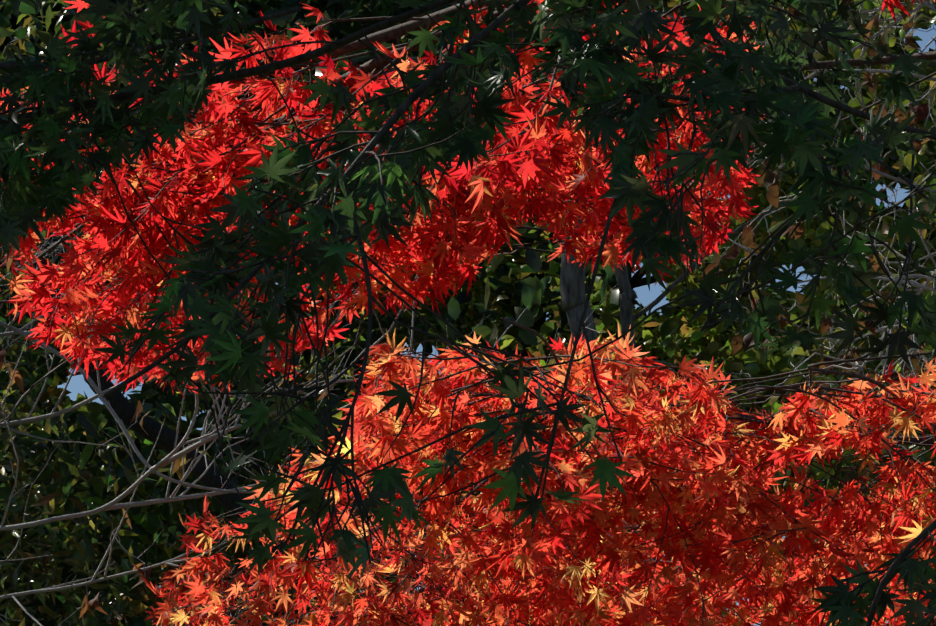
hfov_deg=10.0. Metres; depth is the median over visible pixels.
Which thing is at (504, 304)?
forest tree
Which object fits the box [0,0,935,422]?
maple tree
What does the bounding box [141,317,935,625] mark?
maple tree
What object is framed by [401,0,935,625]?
forest tree
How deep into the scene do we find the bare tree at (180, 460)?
15.63 m
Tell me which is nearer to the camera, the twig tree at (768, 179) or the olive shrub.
the twig tree at (768, 179)
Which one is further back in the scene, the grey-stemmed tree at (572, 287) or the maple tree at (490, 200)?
the grey-stemmed tree at (572, 287)
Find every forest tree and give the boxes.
[0,0,789,625]
[0,0,790,625]
[0,0,935,625]
[0,12,375,625]
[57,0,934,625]
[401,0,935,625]
[415,0,935,624]
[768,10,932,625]
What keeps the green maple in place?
on the ground
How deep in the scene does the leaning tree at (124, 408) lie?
29.96 m
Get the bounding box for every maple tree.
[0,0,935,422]
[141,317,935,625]
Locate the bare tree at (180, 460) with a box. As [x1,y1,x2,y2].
[0,216,635,625]
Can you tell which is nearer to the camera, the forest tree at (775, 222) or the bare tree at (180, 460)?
the bare tree at (180, 460)
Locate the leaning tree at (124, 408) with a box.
[0,0,790,625]
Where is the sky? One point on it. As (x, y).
(77, 384)
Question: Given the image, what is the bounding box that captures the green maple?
[0,0,935,625]
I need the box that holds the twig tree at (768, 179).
[587,0,935,487]
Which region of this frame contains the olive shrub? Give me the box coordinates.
[0,0,237,625]
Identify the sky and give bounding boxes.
[57,23,935,625]
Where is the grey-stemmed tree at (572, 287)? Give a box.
[450,2,795,622]
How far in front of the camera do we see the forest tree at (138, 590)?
63.80 m
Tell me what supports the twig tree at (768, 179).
on the ground
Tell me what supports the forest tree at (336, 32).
on the ground

